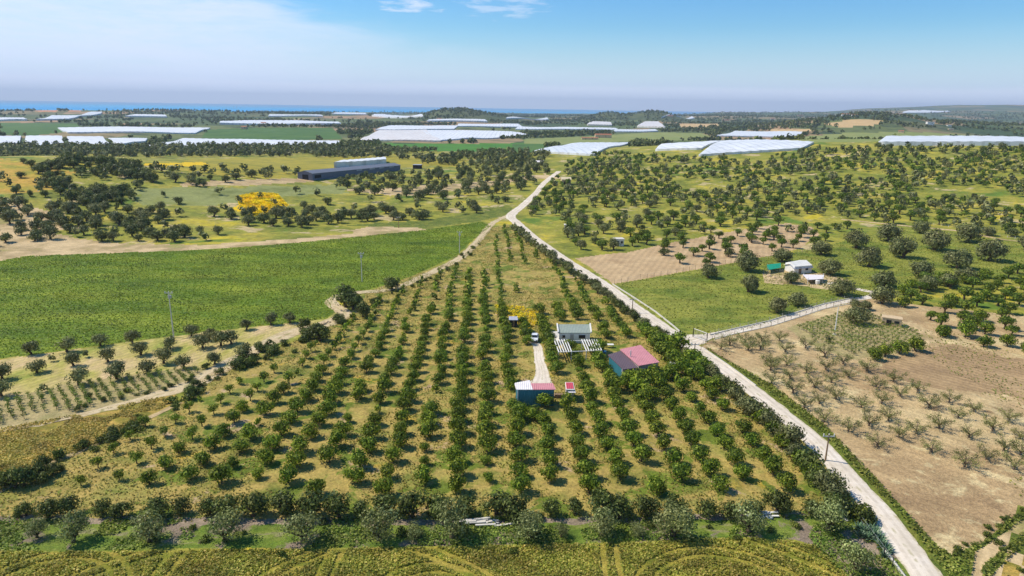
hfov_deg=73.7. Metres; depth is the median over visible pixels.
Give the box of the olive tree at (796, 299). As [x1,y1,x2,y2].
[787,291,809,305]
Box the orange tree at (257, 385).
[250,382,262,390]
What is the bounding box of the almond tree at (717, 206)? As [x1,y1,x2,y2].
[712,204,722,211]
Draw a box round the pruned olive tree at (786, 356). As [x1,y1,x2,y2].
[777,353,797,365]
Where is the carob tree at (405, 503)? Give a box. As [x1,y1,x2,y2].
[397,489,430,519]
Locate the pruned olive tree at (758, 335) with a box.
[754,330,769,340]
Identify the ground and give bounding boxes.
[0,140,1023,552]
[0,224,857,519]
[0,314,919,426]
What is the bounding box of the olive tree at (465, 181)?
[460,179,468,184]
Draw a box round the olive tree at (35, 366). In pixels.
[23,359,46,372]
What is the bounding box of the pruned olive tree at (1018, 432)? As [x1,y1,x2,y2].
[1010,427,1023,438]
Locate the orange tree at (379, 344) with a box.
[373,340,383,349]
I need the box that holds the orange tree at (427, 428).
[417,419,438,437]
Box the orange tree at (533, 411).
[526,404,543,420]
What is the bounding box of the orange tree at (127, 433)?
[122,429,134,439]
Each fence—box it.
[614,260,725,283]
[710,296,853,334]
[714,299,864,338]
[853,506,902,573]
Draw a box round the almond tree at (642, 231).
[638,229,650,235]
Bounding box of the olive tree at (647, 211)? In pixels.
[641,208,654,214]
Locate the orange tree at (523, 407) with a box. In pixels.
[508,402,530,415]
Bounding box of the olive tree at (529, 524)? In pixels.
[511,506,545,541]
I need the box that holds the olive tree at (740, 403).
[733,395,753,410]
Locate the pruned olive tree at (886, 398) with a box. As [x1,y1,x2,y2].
[871,389,895,403]
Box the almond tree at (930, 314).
[926,310,936,319]
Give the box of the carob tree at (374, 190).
[369,184,380,194]
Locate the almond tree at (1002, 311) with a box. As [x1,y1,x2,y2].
[995,307,1010,316]
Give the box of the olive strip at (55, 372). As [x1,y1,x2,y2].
[0,313,337,398]
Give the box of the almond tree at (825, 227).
[822,225,831,232]
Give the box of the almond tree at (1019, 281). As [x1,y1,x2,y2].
[1011,278,1023,288]
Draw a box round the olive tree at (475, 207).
[471,204,481,212]
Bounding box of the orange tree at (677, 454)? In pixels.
[661,446,684,465]
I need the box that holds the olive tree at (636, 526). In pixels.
[628,521,646,536]
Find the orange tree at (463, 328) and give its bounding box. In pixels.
[458,326,470,333]
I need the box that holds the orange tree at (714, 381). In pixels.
[702,376,725,389]
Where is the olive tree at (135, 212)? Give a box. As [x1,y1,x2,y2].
[130,208,141,216]
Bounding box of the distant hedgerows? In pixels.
[0,107,1023,149]
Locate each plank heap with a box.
[459,516,495,523]
[475,519,511,526]
[747,511,778,518]
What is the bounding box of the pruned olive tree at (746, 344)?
[739,338,757,350]
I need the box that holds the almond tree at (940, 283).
[935,278,942,287]
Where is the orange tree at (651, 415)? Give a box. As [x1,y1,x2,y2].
[644,409,659,423]
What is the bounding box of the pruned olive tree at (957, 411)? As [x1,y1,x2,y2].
[948,405,973,417]
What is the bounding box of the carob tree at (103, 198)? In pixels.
[100,195,106,201]
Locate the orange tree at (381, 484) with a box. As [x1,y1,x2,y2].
[372,475,394,494]
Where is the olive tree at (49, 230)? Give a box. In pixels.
[40,224,58,238]
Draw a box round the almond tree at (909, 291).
[905,288,919,297]
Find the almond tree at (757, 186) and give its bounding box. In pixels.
[754,183,762,190]
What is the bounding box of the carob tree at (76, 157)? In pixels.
[70,153,81,162]
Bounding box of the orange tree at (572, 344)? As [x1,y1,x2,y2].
[563,339,577,349]
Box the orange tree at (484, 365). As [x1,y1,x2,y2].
[477,360,491,372]
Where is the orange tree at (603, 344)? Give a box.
[592,338,607,349]
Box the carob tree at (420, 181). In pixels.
[416,178,423,184]
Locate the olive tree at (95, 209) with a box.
[87,204,102,213]
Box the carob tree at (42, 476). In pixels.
[33,471,49,482]
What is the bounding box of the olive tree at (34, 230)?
[28,228,42,235]
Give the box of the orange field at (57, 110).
[35,110,81,111]
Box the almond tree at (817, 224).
[813,222,822,227]
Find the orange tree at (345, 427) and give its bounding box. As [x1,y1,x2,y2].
[332,420,353,433]
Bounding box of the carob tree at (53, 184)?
[49,179,61,190]
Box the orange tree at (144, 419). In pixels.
[137,415,150,426]
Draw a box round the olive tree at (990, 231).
[983,226,997,235]
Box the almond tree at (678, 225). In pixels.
[673,222,683,228]
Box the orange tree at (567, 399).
[559,392,576,408]
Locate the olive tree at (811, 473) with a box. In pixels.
[803,464,827,483]
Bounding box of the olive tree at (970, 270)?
[954,267,979,283]
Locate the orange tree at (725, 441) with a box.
[714,434,734,448]
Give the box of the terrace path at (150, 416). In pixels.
[0,406,173,492]
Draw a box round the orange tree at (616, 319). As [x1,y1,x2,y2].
[611,315,622,323]
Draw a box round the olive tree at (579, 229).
[574,224,584,235]
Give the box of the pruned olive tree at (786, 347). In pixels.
[776,341,797,351]
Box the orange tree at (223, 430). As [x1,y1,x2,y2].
[213,422,231,436]
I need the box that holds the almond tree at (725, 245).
[721,241,733,249]
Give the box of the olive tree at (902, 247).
[888,234,917,257]
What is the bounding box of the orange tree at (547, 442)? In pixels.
[537,435,557,449]
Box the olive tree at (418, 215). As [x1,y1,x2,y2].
[413,211,423,219]
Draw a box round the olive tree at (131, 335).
[123,329,141,343]
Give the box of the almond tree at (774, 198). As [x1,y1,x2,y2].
[770,195,779,201]
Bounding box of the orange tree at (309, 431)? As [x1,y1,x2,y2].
[298,422,319,438]
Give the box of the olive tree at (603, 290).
[599,286,609,296]
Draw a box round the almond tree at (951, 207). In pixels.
[942,204,956,209]
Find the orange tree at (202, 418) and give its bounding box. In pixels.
[195,414,206,426]
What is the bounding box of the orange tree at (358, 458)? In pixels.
[349,447,368,467]
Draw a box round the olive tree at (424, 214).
[420,211,429,218]
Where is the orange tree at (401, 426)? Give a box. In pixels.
[393,420,408,432]
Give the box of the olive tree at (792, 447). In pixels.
[782,442,802,457]
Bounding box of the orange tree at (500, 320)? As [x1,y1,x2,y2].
[498,315,506,323]
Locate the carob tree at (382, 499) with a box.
[371,491,397,516]
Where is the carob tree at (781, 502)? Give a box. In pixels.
[760,486,793,512]
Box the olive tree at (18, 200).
[9,194,25,207]
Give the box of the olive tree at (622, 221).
[615,219,625,226]
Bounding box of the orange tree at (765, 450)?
[755,445,773,459]
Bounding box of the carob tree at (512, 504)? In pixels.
[499,492,530,521]
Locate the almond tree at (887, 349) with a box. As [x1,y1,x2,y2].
[877,343,895,356]
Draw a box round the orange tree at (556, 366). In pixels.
[547,359,564,372]
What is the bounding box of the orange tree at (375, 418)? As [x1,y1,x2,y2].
[366,412,382,425]
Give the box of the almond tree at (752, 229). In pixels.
[745,227,757,234]
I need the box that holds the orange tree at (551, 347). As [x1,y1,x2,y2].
[543,344,559,354]
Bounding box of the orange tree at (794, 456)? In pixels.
[787,448,806,463]
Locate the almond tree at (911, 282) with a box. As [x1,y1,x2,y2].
[905,279,918,287]
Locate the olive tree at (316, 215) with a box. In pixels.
[311,211,321,220]
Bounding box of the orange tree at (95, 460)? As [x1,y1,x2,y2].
[89,455,102,467]
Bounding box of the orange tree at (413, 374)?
[405,369,420,378]
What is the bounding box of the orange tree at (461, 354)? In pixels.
[455,351,468,361]
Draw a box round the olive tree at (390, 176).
[384,172,394,180]
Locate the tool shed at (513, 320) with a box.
[509,316,517,326]
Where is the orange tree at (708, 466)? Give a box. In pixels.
[700,458,722,475]
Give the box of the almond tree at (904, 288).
[897,283,911,293]
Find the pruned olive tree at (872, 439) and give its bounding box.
[863,431,895,446]
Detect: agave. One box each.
[852,521,864,529]
[855,521,869,532]
[856,529,864,537]
[862,530,876,540]
[863,521,878,528]
[865,526,881,538]
[874,530,886,539]
[874,535,887,547]
[877,550,889,559]
[881,543,893,552]
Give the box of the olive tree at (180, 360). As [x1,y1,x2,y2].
[173,353,192,366]
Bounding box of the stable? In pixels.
[581,137,597,139]
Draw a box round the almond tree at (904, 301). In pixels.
[897,295,913,306]
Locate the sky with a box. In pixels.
[0,0,1023,111]
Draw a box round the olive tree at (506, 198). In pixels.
[500,196,509,201]
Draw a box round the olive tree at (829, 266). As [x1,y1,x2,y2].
[817,258,843,274]
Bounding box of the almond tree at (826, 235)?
[820,232,829,240]
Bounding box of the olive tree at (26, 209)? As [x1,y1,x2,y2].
[20,205,33,215]
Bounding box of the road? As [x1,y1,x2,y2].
[506,171,942,575]
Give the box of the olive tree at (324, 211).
[317,209,330,216]
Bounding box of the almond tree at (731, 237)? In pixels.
[727,235,735,241]
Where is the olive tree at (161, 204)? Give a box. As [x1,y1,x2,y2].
[154,201,165,208]
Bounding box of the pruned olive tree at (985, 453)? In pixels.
[973,441,1001,459]
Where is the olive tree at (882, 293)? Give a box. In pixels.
[868,285,899,303]
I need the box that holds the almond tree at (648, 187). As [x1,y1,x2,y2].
[643,185,652,192]
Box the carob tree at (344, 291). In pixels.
[331,283,356,307]
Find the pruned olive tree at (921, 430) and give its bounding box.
[902,418,931,434]
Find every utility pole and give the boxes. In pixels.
[164,291,173,336]
[358,252,363,281]
[823,434,834,460]
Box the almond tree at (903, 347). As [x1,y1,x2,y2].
[892,340,910,353]
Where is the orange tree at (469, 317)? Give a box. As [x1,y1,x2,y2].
[462,314,473,322]
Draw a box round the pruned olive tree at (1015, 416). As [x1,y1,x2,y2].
[993,407,1022,420]
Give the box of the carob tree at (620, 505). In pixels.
[606,491,635,517]
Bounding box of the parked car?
[530,333,538,341]
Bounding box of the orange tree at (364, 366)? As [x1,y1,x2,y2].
[358,360,373,372]
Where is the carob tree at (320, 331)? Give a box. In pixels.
[308,323,332,340]
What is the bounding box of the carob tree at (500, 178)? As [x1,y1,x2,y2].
[494,173,503,181]
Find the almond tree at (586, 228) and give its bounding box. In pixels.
[583,226,590,234]
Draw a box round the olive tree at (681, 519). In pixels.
[652,499,697,540]
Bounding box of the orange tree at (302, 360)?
[297,357,305,366]
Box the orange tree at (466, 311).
[461,309,473,316]
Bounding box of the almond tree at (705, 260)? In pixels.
[701,258,710,263]
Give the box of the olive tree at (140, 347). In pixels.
[127,341,149,354]
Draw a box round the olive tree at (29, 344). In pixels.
[21,340,39,354]
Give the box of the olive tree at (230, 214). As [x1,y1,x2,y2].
[224,210,236,218]
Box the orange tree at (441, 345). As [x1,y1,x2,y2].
[436,341,446,349]
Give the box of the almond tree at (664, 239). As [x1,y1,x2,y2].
[661,237,670,246]
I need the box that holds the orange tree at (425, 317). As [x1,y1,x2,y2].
[421,313,431,322]
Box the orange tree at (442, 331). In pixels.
[437,326,447,336]
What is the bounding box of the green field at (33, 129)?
[0,123,546,152]
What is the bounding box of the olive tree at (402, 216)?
[397,213,406,219]
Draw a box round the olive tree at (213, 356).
[206,351,221,364]
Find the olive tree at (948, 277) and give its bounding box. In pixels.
[939,273,960,286]
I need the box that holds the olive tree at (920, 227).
[911,218,930,232]
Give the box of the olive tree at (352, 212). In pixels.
[347,208,356,217]
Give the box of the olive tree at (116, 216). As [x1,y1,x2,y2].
[110,211,125,224]
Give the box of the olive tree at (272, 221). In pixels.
[267,218,277,225]
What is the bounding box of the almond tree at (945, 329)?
[935,324,951,336]
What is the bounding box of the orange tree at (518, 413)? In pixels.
[510,409,525,418]
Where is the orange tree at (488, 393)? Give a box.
[478,387,497,401]
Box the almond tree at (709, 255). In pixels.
[704,252,716,261]
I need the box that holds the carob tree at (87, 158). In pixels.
[84,156,94,162]
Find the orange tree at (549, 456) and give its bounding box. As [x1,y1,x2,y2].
[541,448,557,464]
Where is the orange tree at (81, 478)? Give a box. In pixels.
[73,474,87,485]
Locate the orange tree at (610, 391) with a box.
[605,386,621,398]
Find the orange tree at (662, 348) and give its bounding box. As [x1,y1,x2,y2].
[653,341,678,359]
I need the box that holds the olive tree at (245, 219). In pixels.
[241,215,255,225]
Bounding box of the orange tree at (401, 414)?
[394,409,411,421]
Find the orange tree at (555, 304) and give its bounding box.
[550,300,562,307]
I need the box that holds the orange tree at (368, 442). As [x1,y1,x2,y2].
[358,435,377,452]
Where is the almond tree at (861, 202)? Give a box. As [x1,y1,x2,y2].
[857,199,864,205]
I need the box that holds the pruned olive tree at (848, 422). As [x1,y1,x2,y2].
[831,414,864,431]
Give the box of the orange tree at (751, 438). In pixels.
[741,432,761,445]
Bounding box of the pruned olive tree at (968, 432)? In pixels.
[958,423,982,437]
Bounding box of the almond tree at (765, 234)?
[761,231,771,237]
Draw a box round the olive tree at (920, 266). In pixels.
[908,260,935,277]
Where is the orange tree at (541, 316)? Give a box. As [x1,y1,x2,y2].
[536,313,548,322]
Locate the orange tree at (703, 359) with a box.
[693,356,713,366]
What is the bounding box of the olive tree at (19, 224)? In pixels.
[13,220,26,227]
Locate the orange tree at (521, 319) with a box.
[517,316,527,324]
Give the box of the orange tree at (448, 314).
[443,310,453,319]
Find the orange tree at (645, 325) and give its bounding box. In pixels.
[640,322,650,330]
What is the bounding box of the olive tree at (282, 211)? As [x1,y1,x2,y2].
[278,208,285,216]
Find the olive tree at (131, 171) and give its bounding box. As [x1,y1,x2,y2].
[126,168,135,176]
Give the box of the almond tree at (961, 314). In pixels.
[956,309,971,319]
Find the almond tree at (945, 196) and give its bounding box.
[940,194,952,199]
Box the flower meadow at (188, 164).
[144,162,288,215]
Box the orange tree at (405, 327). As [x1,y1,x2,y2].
[399,322,409,331]
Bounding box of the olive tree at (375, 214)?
[370,211,379,219]
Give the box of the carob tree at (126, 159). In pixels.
[123,157,134,161]
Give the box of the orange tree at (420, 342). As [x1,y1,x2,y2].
[416,340,426,348]
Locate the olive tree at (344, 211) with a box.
[337,208,349,217]
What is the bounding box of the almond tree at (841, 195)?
[837,192,845,201]
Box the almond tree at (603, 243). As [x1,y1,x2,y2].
[595,239,607,249]
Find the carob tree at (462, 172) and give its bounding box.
[458,168,465,176]
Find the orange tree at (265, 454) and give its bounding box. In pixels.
[255,446,275,463]
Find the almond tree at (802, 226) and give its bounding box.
[797,225,809,229]
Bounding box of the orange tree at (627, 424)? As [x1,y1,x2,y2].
[617,417,640,431]
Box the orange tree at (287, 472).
[278,462,297,484]
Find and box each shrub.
[12,512,19,518]
[31,454,52,467]
[49,448,66,461]
[72,438,91,448]
[73,404,80,411]
[83,392,92,397]
[89,444,99,452]
[93,435,105,444]
[101,430,120,439]
[102,434,117,444]
[103,424,118,433]
[118,426,129,433]
[126,420,143,425]
[126,424,145,431]
[162,395,177,403]
[170,404,179,410]
[180,388,194,401]
[184,384,196,393]
[185,376,194,381]
[188,525,195,529]
[189,378,200,386]
[193,386,206,394]
[199,534,213,544]
[200,362,211,369]
[213,367,223,374]
[227,356,245,366]
[230,358,243,367]
[233,351,248,359]
[234,362,245,369]
[242,356,258,365]
[247,352,259,357]
[253,340,262,351]
[258,344,269,351]
[262,354,270,359]
[264,339,275,345]
[265,349,279,355]
[268,342,279,350]
[277,550,288,557]
[279,339,288,346]
[296,317,310,328]
[298,334,309,342]
[300,330,314,337]
[303,326,313,334]
[318,518,328,525]
[331,312,344,322]
[338,317,345,323]
[396,526,406,537]
[506,547,519,554]
[644,520,653,527]
[733,535,743,539]
[767,526,774,532]
[789,520,801,529]
[847,506,873,518]
[853,501,871,511]
[853,504,875,522]
[861,511,877,524]
[953,544,963,551]
[982,530,992,536]
[983,523,992,530]
[992,538,1004,545]
[995,523,1006,528]
[999,516,1008,522]
[1010,543,1018,550]
[1016,567,1023,572]
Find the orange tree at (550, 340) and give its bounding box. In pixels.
[542,337,557,347]
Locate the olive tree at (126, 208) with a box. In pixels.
[122,204,134,212]
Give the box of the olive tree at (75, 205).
[61,201,77,209]
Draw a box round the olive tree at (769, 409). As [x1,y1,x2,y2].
[761,406,774,415]
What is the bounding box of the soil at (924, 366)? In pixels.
[879,344,1023,398]
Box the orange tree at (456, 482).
[448,472,468,493]
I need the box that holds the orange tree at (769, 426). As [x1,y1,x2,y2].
[764,421,780,433]
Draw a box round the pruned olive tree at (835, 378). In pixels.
[821,368,845,382]
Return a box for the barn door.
[302,174,308,179]
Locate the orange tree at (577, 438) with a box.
[567,432,585,446]
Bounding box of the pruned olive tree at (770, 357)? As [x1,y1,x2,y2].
[761,351,784,363]
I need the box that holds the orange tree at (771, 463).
[763,453,783,474]
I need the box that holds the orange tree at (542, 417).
[534,412,551,424]
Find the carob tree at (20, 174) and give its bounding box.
[15,171,26,177]
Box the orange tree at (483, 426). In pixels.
[476,420,496,434]
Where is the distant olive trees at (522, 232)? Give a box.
[0,140,1023,390]
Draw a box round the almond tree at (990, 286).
[982,282,999,291]
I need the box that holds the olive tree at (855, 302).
[850,297,860,307]
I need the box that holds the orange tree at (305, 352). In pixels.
[301,349,310,358]
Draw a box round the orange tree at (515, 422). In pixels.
[506,416,524,433]
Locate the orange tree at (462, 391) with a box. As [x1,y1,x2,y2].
[452,384,469,399]
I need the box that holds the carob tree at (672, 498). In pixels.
[661,492,690,513]
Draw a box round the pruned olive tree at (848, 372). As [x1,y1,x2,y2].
[840,366,862,376]
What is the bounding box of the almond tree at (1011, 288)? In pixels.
[1002,285,1017,292]
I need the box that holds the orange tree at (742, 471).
[732,463,753,478]
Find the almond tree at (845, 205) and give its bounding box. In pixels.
[841,202,847,208]
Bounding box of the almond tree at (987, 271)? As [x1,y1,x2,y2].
[980,268,994,274]
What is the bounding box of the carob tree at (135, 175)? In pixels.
[132,173,142,179]
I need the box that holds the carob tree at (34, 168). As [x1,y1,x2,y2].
[31,164,42,173]
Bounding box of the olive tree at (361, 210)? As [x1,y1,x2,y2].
[357,208,367,213]
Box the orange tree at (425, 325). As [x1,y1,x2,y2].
[419,321,430,328]
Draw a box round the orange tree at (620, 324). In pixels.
[616,321,627,327]
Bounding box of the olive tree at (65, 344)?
[52,336,77,351]
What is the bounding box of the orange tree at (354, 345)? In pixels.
[351,342,357,349]
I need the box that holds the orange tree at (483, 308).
[479,305,488,311]
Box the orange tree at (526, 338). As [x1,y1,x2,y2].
[522,334,533,343]
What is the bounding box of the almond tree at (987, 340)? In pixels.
[975,335,995,346]
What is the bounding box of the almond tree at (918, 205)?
[911,203,924,207]
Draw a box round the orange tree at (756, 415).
[750,409,764,421]
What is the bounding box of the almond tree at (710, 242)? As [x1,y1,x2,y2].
[705,239,715,248]
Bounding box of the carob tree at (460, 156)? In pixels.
[456,153,463,159]
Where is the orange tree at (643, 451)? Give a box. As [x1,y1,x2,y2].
[630,444,655,460]
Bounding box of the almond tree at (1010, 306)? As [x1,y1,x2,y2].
[999,302,1019,313]
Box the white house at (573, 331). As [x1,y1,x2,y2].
[552,323,591,342]
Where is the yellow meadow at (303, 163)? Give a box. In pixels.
[166,156,467,177]
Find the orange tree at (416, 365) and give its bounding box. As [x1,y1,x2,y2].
[408,360,424,371]
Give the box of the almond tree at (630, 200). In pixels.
[627,198,634,205]
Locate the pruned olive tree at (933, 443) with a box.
[918,436,944,451]
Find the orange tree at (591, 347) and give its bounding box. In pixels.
[587,343,602,354]
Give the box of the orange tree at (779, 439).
[773,432,792,448]
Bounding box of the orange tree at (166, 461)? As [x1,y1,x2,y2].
[156,454,175,467]
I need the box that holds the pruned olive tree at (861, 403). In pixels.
[847,393,874,407]
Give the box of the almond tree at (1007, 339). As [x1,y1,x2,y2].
[999,333,1019,346]
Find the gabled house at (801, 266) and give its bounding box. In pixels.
[784,260,813,273]
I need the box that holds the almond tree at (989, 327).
[978,320,995,333]
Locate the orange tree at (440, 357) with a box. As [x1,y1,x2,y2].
[433,351,449,363]
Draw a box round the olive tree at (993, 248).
[974,238,1011,260]
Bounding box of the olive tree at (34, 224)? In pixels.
[26,220,42,228]
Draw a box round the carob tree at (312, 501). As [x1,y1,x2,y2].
[294,488,324,515]
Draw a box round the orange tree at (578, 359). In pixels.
[571,354,584,365]
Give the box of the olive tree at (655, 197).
[651,194,661,200]
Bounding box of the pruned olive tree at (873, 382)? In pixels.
[865,374,890,386]
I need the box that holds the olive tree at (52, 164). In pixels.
[45,160,56,168]
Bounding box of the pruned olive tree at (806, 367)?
[796,360,817,373]
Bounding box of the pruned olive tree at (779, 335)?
[771,329,788,341]
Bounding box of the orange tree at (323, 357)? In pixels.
[318,354,328,364]
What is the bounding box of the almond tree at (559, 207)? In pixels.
[553,204,563,212]
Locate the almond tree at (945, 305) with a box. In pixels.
[938,301,954,312]
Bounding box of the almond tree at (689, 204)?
[686,202,693,209]
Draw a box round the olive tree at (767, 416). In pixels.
[758,409,784,425]
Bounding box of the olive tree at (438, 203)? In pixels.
[432,201,443,209]
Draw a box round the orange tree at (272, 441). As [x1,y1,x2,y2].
[261,433,282,448]
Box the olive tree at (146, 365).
[136,359,157,373]
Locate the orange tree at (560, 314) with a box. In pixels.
[553,309,566,320]
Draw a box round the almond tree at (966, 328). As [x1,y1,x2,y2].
[956,320,978,336]
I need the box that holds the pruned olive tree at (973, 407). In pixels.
[964,398,983,411]
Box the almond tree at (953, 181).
[949,179,958,184]
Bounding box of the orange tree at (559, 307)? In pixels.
[553,305,563,312]
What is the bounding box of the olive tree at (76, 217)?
[70,214,83,224]
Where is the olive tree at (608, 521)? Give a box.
[582,506,622,539]
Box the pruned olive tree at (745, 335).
[737,331,753,342]
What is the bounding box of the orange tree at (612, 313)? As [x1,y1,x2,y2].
[608,309,617,317]
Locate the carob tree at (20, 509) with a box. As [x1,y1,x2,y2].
[14,499,36,515]
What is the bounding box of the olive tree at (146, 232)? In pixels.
[141,227,153,235]
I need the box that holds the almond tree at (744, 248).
[739,247,751,253]
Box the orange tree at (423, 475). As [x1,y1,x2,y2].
[413,463,431,483]
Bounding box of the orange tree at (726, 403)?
[716,397,731,409]
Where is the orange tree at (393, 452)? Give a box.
[384,446,404,462]
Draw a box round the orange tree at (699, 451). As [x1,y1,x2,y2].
[689,445,711,461]
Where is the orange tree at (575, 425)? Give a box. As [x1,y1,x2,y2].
[565,418,583,433]
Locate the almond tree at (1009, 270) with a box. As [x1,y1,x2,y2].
[1001,266,1015,277]
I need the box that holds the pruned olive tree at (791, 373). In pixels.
[780,366,799,378]
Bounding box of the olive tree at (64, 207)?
[60,202,73,212]
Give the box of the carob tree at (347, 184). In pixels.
[345,179,351,187]
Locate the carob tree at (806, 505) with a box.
[800,497,817,513]
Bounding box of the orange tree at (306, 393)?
[297,387,313,400]
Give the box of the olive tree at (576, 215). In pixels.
[573,211,583,219]
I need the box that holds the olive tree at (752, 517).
[730,495,771,533]
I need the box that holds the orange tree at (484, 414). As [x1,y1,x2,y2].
[477,407,492,422]
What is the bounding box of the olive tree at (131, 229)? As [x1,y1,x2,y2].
[123,224,140,235]
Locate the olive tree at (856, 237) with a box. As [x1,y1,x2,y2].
[843,228,871,247]
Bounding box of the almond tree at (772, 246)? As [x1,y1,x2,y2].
[769,243,776,250]
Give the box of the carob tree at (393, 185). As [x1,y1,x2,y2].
[386,181,398,190]
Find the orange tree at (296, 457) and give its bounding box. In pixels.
[284,448,306,466]
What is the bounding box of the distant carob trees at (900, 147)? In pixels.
[0,140,1023,156]
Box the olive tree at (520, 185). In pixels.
[515,182,525,189]
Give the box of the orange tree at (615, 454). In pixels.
[603,447,624,464]
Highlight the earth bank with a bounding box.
[0,513,895,575]
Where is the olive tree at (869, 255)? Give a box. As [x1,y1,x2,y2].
[851,246,883,266]
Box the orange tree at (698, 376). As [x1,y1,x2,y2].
[694,369,705,379]
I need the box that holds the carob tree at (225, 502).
[209,493,239,516]
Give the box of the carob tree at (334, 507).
[322,488,351,517]
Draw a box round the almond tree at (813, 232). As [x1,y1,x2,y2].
[809,229,817,236]
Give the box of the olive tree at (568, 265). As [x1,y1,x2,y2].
[563,263,574,272]
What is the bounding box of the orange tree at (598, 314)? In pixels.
[593,310,603,319]
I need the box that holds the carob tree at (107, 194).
[99,191,112,200]
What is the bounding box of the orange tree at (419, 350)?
[413,345,426,355]
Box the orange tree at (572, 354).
[567,348,581,357]
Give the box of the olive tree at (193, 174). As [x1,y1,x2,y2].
[184,172,196,178]
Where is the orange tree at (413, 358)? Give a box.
[408,354,424,362]
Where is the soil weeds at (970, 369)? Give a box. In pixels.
[706,312,1023,514]
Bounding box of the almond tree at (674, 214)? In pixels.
[669,211,679,220]
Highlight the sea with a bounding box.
[0,100,716,113]
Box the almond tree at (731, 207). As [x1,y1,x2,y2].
[727,204,737,209]
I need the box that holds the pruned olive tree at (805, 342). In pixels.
[797,336,817,347]
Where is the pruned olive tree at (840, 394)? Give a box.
[824,382,851,398]
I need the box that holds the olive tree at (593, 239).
[590,237,600,243]
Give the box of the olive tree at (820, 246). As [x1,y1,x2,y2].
[808,240,833,254]
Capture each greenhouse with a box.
[0,117,26,120]
[0,136,20,142]
[25,135,63,144]
[36,115,78,120]
[58,126,209,133]
[67,136,108,143]
[78,112,101,116]
[108,138,146,144]
[125,114,166,117]
[149,138,339,146]
[219,120,340,124]
[268,114,322,116]
[332,112,366,114]
[334,157,385,167]
[360,129,440,141]
[372,114,423,117]
[375,125,457,129]
[422,130,525,140]
[427,119,487,121]
[458,124,522,126]
[506,117,548,119]
[515,127,617,129]
[534,142,627,155]
[587,121,611,125]
[614,129,657,131]
[637,121,665,127]
[655,140,723,150]
[661,114,694,118]
[699,139,813,156]
[717,131,801,137]
[879,135,1023,145]
[903,110,948,112]
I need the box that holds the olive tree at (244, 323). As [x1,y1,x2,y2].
[239,319,252,329]
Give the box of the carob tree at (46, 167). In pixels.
[36,163,52,173]
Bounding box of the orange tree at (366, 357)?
[362,354,373,364]
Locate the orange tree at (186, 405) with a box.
[182,401,193,411]
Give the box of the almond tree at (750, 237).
[747,234,757,242]
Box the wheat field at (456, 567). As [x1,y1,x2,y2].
[0,538,842,575]
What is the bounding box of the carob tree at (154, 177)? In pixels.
[147,171,158,181]
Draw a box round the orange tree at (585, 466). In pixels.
[573,459,598,476]
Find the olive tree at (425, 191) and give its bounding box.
[419,189,428,197]
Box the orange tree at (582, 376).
[576,371,589,381]
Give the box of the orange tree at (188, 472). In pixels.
[179,463,200,480]
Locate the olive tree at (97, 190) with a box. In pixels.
[90,187,104,193]
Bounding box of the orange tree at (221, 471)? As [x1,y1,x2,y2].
[207,461,233,483]
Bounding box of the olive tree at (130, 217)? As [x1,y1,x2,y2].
[120,214,136,221]
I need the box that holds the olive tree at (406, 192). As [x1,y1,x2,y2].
[401,189,410,196]
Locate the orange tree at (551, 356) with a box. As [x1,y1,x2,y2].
[545,350,558,362]
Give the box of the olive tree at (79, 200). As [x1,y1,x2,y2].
[76,195,83,204]
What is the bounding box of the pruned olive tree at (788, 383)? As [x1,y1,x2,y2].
[781,378,807,392]
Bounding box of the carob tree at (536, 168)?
[532,165,541,171]
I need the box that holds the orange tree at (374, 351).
[368,348,381,356]
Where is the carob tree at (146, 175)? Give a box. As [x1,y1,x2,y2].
[144,170,153,181]
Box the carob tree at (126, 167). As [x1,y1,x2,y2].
[119,164,130,168]
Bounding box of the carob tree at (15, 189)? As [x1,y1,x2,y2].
[10,186,21,193]
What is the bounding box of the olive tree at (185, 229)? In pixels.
[175,224,192,237]
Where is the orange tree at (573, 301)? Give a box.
[567,298,578,305]
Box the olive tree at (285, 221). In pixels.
[280,218,293,225]
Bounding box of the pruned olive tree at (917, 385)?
[909,378,930,391]
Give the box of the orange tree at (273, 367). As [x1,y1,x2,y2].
[269,363,277,372]
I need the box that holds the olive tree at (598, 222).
[594,219,603,226]
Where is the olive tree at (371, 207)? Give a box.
[366,204,378,211]
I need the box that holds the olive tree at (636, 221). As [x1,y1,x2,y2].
[632,217,642,226]
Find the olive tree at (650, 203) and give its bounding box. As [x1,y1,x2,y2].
[645,199,655,206]
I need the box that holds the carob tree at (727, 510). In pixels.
[717,499,738,519]
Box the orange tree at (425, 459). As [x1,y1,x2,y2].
[419,455,431,463]
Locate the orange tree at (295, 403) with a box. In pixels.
[287,396,306,411]
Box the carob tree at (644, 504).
[632,494,661,517]
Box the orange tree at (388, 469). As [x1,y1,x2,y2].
[378,462,396,478]
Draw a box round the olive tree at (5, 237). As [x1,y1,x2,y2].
[0,232,12,242]
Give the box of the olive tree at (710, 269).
[700,263,721,277]
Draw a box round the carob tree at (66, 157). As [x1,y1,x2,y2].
[60,155,73,161]
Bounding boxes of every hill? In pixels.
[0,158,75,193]
[402,109,696,122]
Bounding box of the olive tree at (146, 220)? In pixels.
[135,216,150,228]
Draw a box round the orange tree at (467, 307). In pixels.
[462,305,471,310]
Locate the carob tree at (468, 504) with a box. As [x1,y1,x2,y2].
[449,494,476,514]
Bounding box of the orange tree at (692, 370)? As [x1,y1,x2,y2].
[684,364,705,378]
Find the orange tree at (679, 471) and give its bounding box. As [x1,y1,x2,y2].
[669,462,692,481]
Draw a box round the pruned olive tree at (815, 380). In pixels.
[804,373,828,387]
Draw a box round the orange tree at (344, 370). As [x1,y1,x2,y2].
[334,365,349,373]
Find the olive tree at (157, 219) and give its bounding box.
[152,214,162,222]
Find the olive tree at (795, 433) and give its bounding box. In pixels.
[778,422,806,446]

